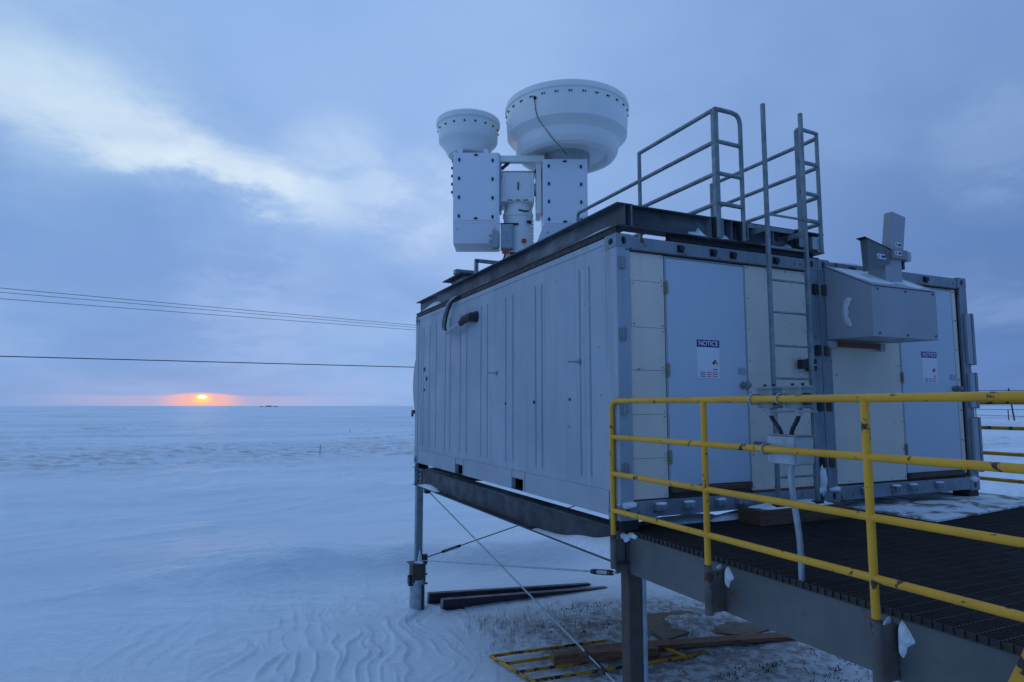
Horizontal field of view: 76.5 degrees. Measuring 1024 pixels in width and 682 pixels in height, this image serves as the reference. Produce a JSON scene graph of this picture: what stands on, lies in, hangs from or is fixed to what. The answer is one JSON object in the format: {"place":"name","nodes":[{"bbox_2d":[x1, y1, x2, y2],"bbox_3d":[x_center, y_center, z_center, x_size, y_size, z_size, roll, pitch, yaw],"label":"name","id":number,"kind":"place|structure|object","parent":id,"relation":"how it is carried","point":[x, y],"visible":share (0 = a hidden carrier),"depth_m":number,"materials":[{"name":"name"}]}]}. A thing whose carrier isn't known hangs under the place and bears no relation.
{"place":"outdoors","nodes":[
{"label":"outdoors","id":0,"kind":"place"},
{"bbox_2d":[0,298,411,329],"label":"overhead wire","id":1,"kind":"object","parent":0,"point":[197,313],"visible":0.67,"depth_m":49.46,"materials":[{"name":"black metal"}]},
{"bbox_2d":[0,356,413,367],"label":"overhead wire","id":2,"kind":"object","parent":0,"point":[197,361],"visible":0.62,"depth_m":44.13,"materials":[{"name":"black metal"}]},
{"bbox_2d":[0,292,415,327],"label":"overhead wire","id":3,"kind":"object","parent":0,"point":[192,308],"visible":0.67,"depth_m":46.91,"materials":[{"name":"black metal"}]},
{"bbox_2d":[3,288,415,325],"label":"overhead wire","id":4,"kind":"object","parent":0,"point":[194,305],"visible":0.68,"depth_m":45.21,"materials":[{"name":"black metal"}]},
{"bbox_2d":[0,406,1023,681],"bbox_3d":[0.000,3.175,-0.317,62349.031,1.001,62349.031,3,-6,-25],"label":"snow ground","id":5,"kind":"structure","parent":0,"point":[202,544],"depth_m":12.78,"materials":[{"name":"white snow"}]},
{"bbox_2d":[427,582,590,603],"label":"steel beam","id":6,"kind":"structure","parent":5,"relation":"on","point":[434,597],"depth_m":11.20,"materials":[{"name":"grey metal"}]},
{"bbox_2d":[440,586,607,609],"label":"steel beam","id":7,"kind":"structure","parent":5,"relation":"on","point":[454,603],"depth_m":10.84,"materials":[{"name":"grey metal"}]},
{"bbox_2d":[489,639,696,681],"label":"discarded railing","id":8,"kind":"object","parent":5,"relation":"on","point":[529,679],"visible":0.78,"depth_m":8.26,"materials":[{"name":"yellow paint"}]},
{"bbox_2d":[550,644,658,664],"bbox_3d":[1.204,4.035,8.367,1.452,0.156,0.140,2,-6,-16],"label":"timber","id":9,"kind":"object","parent":5,"relation":"on","point":[579,656],"visible":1,"depth_m":8.27,"materials":[{"name":"brown wood"}]},
{"bbox_2d":[621,572,641,681],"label":"deck post","id":10,"kind":"object","parent":5,"relation":"on","point":[631,628],"visible":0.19,"depth_m":5.43,"materials":[{"name":"metal"}]},
{"bbox_2d":[640,578,647,681],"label":"conduit pipe","id":11,"kind":"object","parent":10,"relation":"attached to","point":[644,631],"depth_m":5.48,"materials":[{"name":"grey metal"}]},
{"bbox_2d":[647,610,693,639],"bbox_3d":[2.473,4.234,9.702,1.020,0.018,1.117,1,-6,-14],"label":"plywood scrap","id":12,"kind":"object","parent":5,"relation":"on","point":[656,622],"visible":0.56,"depth_m":9.59,"materials":[{"name":"wood"}]},
{"bbox_2d":[648,650,708,660],"bbox_3d":[2.055,4.133,8.457,1.110,0.067,0.120,2,-6,-17],"label":"timber","id":13,"kind":"object","parent":5,"relation":"on","point":[702,652],"visible":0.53,"depth_m":8.51,"materials":[{"name":"brown wood"}]},
{"bbox_2d":[407,467,952,681],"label":"support frame","id":14,"kind":"object","parent":5,"relation":"on","point":[584,531],"visible":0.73,"depth_m":7.53,"materials":[{"name":"metal"}]},
{"bbox_2d":[415,463,428,468],"bbox_3d":[-1.496,2.073,10.768,0.180,0.087,0.180,3,-6,-25],"label":"bearing pad","id":15,"kind":"object","parent":14,"relation":"on","point":[421,466],"visible":0.59,"depth_m":10.69,"materials":[{"name":"black rubber"}]},
{"bbox_2d":[609,518,638,531],"bbox_3d":[0.945,1.547,5.491,0.180,0.087,0.180,3,-6,-25],"label":"bearing pad","id":16,"kind":"object","parent":14,"relation":"on","point":[625,526],"visible":0.79,"depth_m":5.41,"materials":[{"name":"black rubber"}]},
{"bbox_2d":[411,233,828,520],"bbox_3d":[0.681,0.602,8.745,2.526,2.438,6.303,3,-6,-25],"label":"shipping container","id":17,"kind":"object","parent":16,"relation":"on","point":[525,380],"visible":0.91,"depth_m":6.13,"materials":[{"name":"metal"}]},
{"bbox_2d":[441,295,478,334],"bbox_3d":[-0.729,-0.389,8.980,0.181,0.557,1.154,3,-6,-27],"label":"cable entry","id":18,"kind":"object","parent":17,"relation":"attached to","point":[469,317],"visible":1,"depth_m":9.04,"materials":[{"name":"black rubber"}]},
{"bbox_2d":[416,202,824,317],"bbox_3d":[0.785,-0.746,8.879,2.538,0.266,6.090,3,-6,-25],"label":"roof frame","id":19,"kind":"object","parent":17,"relation":"on","point":[669,225],"visible":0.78,"depth_m":6.28,"materials":[{"name":"black metal"}]},
{"bbox_2d":[442,259,497,284],"bbox_3d":[0.103,-0.906,9.914,2.052,0.270,1.602,3,-6,-25],"label":"radar stand","id":20,"kind":"object","parent":19,"relation":"on","point":[459,274],"visible":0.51,"depth_m":9.64,"materials":[{"name":"metal"}]},
{"bbox_2d":[436,79,628,258],"bbox_3d":[0.324,-2.270,10.245,3.059,3.010,1.964,0,-6,0],"label":"scanning radar","id":21,"kind":"object","parent":20,"relation":"on","point":[565,137],"visible":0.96,"depth_m":9.88,"materials":[{"name":"white metal"}]},
{"bbox_2d":[454,153,496,219],"bbox_3d":[-0.550,-2.348,9.881,0.640,1.053,0.011,0,-6,0],"label":"door panel","id":22,"kind":"structure","parent":21,"relation":"in","point":[475,187],"depth_m":9.87,"materials":[{"name":"white metal"}]},
{"bbox_2d":[544,159,585,223],"bbox_3d":[0.805,-2.273,9.873,0.620,1.003,0.010,0,-6,0],"label":"door panel","id":23,"kind":"structure","parent":21,"relation":"in","point":[564,192],"depth_m":9.87,"materials":[{"name":"white metal"}]},
{"bbox_2d":[576,106,748,241],"bbox_3d":[1.523,-1.467,7.295,0.390,1.266,2.588,3,-6,-25],"label":"roof railing","id":24,"kind":"object","parent":19,"relation":"on","point":[717,224],"visible":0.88,"depth_m":6.19,"materials":[{"name":"metal"}]},
{"bbox_2d":[710,127,823,253],"bbox_3d":[2.373,-1.474,7.141,1.006,1.291,1.598,3,-6,-25],"label":"roof railing","id":25,"kind":"object","parent":19,"relation":"on","point":[816,243],"visible":0.66,"depth_m":6.63,"materials":[{"name":"metal"}]},
{"bbox_2d":[663,258,751,484],"bbox_3d":[1.798,0.272,5.877,0.949,2.015,0.126,3,-6,-25],"label":"door","id":26,"kind":"structure","parent":17,"relation":"in","point":[706,347],"depth_m":5.91,"materials":[{"name":"paint"}]},
{"bbox_2d":[798,356,816,370],"bbox_3d":[2.900,0.223,6.371,0.245,0.140,0.078,3,-6,-25],"label":"wall fitting","id":27,"kind":"object","parent":17,"relation":"attached to","point":[803,363],"depth_m":6.34,"materials":[{"name":"metal"}]},
{"bbox_2d":[620,506,1023,681],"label":"steel deck","id":28,"kind":"structure","parent":14,"relation":"on","point":[827,611],"depth_m":4.10,"materials":[{"name":"paint"}]},
{"bbox_2d":[738,499,845,526],"bbox_3d":[2.573,1.551,5.950,1.060,0.172,0.270,3,-6,-25],"label":"timber block","id":29,"kind":"object","parent":28,"relation":"on","point":[764,514],"depth_m":5.76,"materials":[{"name":"brown wood"}]},
{"bbox_2d":[750,103,823,506],"bbox_3d":[2.551,-0.363,6.178,0.590,3.752,0.285,3,-6,-25],"label":"ladder","id":30,"kind":"object","parent":29,"relation":"on","point":[808,313],"visible":0.73,"depth_m":6.07,"materials":[{"name":"metal"}]},
{"bbox_2d":[609,391,1023,681],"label":"deck railing","id":31,"kind":"object","parent":28,"relation":"attached to","point":[891,643],"visible":1,"depth_m":3.36,"materials":[{"name":"yellow metal"}]},
{"bbox_2d":[748,384,782,415],"bbox_3d":[1.587,0.366,4.050,0.182,0.195,0.162,3,-6,-25],"label":"outlet box","id":32,"kind":"object","parent":31,"relation":"attached to","point":[766,390],"visible":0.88,"depth_m":4.05,"materials":[{"name":"metal"}]},
{"bbox_2d":[768,415,782,433],"bbox_3d":[1.635,0.511,4.027,0.029,0.132,0.105,3,-6,-25],"label":"flexible conduit","id":33,"kind":"object","parent":32,"relation":"attached to","point":[776,424],"visible":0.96,"depth_m":4.01,"materials":[{"name":"metal"}]},
{"bbox_2d":[760,433,815,465],"bbox_3d":[1.659,0.655,3.927,0.238,0.177,0.235,3,-6,-25],"label":"junction box","id":34,"kind":"object","parent":31,"relation":"attached to","point":[795,440],"visible":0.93,"depth_m":3.86,"materials":[{"name":"metal"}]},
{"bbox_2d":[788,465,804,581],"bbox_3d":[1.716,1.112,3.904,0.102,0.742,0.054,4,-7,-34],"label":"conduit pipe","id":35,"kind":"object","parent":34,"relation":"attached to","point":[798,529],"visible":0.8,"depth_m":3.88,"materials":[{"name":"grey metal"}]},
{"bbox_2d":[775,383,812,415],"bbox_3d":[1.677,0.347,3.853,0.182,0.195,0.167,3,-6,-25],"label":"outlet box","id":36,"kind":"object","parent":31,"relation":"attached to","point":[801,389],"visible":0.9,"depth_m":3.85,"materials":[{"name":"metal"}]},
{"bbox_2d":[762,410,817,411],"bbox_3d":[1.679,0.424,3.940,0.040,0.012,0.380,3,-6,-25],"label":"channel bar","id":37,"kind":"object","parent":36,"relation":"attached to","point":[790,410],"visible":0.86,"depth_m":3.91,"materials":[{"name":"metal"}]},
{"bbox_2d":[789,416,800,434],"bbox_3d":[1.697,0.498,3.894,0.029,0.131,0.085,3,-6,-25],"label":"flexible conduit","id":38,"kind":"object","parent":36,"relation":"attached to","point":[794,425],"visible":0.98,"depth_m":3.89,"materials":[{"name":"metal"}]},
{"bbox_2d":[839,491,1023,521],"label":"snow patch","id":39,"kind":"object","parent":28,"relation":"on","point":[936,507],"visible":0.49,"depth_m":6.67,"materials":[{"name":"snow"}]},
{"bbox_2d":[953,490,978,496],"bbox_3d":[5.193,1.741,7.436,0.180,0.087,0.180,3,-6,-25],"label":"bearing pad","id":40,"kind":"object","parent":28,"relation":"on","point":[969,493],"visible":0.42,"depth_m":7.37,"materials":[{"name":"black rubber"}]},
{"bbox_2d":[817,259,984,501],"bbox_3d":[2.988,0.693,9.714,2.498,2.448,6.143,3,-6,-25],"label":"shipping container","id":41,"kind":"object","parent":40,"relation":"on","point":[944,363],"visible":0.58,"depth_m":7.03,"materials":[{"name":"metal"}]},
{"bbox_2d":[823,265,938,351],"bbox_3d":[3.724,-0.349,6.560,0.981,0.857,0.525,3,-6,-25],"label":"instrument hood","id":42,"kind":"object","parent":41,"relation":"attached to","point":[861,306],"visible":0.9,"depth_m":6.37,"materials":[{"name":"paint"}]},
{"bbox_2d":[856,212,910,282],"bbox_3d":[3.742,-0.958,6.611,0.685,0.739,0.244,3,-6,-25],"label":"sky sensor","id":43,"kind":"object","parent":42,"relation":"on","point":[888,258],"visible":0.96,"depth_m":6.56,"materials":[{"name":"paint"}]},
{"bbox_2d":[900,289,963,472],"bbox_3d":[4.657,0.413,7.186,0.969,2.035,0.126,3,-6,-25],"label":"door","id":44,"kind":"structure","parent":41,"relation":"in","point":[931,428],"depth_m":7.22,"materials":[{"name":"paint"}]},
{"bbox_2d":[979,401,1023,483],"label":"deck railing","id":45,"kind":"object","parent":28,"relation":"attached to","point":[1001,453],"depth_m":7.60,"materials":[{"name":"yellow metal"}]},
{"bbox_2d":[575,632,793,649],"bbox_3d":[2.527,4.110,8.871,3.456,0.146,0.200,1,-6,-14],"label":"timber","id":46,"kind":"object","parent":5,"relation":"on","point":[717,640],"visible":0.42,"depth_m":8.87,"materials":[{"name":"brown wood"}]},
{"bbox_2d":[542,600,871,681],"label":"frozen twigs","id":47,"kind":"object","parent":5,"relation":"on","point":[752,663],"visible":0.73,"depth_m":8.14,"materials":[{"name":"brown plant"}]},
{"bbox_2d":[711,621,769,634],"bbox_3d":[3.359,4.218,9.516,1.231,0.018,0.587,-1,-6,11],"label":"plywood scrap","id":48,"kind":"object","parent":5,"relation":"on","point":[731,628],"visible":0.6,"depth_m":9.51,"materials":[{"name":"wood"}]},
{"bbox_2d":[975,408,1023,419],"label":"rail fence","id":49,"kind":"object","parent":5,"relation":"on","point":[998,409],"visible":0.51,"depth_m":160.26,"materials":[{"name":"metal"}]},
{"bbox_2d":[1008,388,1014,420],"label":"utility pole","id":50,"kind":"object","parent":5,"relation":"on","point":[1012,408],"visible":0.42,"depth_m":154.12,"materials":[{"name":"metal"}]},
{"bbox_2d":[979,390,1023,390],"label":"overhead wire","id":51,"kind":"object","parent":50,"relation":"attached to","point":[1001,390],"visible":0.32,"depth_m":154.60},
{"bbox_2d":[1008,650,1023,681],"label":"stair stringer","id":52,"kind":"object","parent":5,"relation":"on","point":[1017,674],"depth_m":2.62,"materials":[{"name":"yellow paint"}]},
{"bbox_2d":[0,0,1023,405],"label":"sky","id":53,"kind":"structure","parent":0,"point":[288,157],"materials":[{"name":"blue"}]},
{"bbox_2d":[404,591,753,668],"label":"dry grass","id":54,"kind":"structure","parent":0,"point":[533,623],"depth_m":9.73,"materials":[{"name":"brown plant"}]}
]}

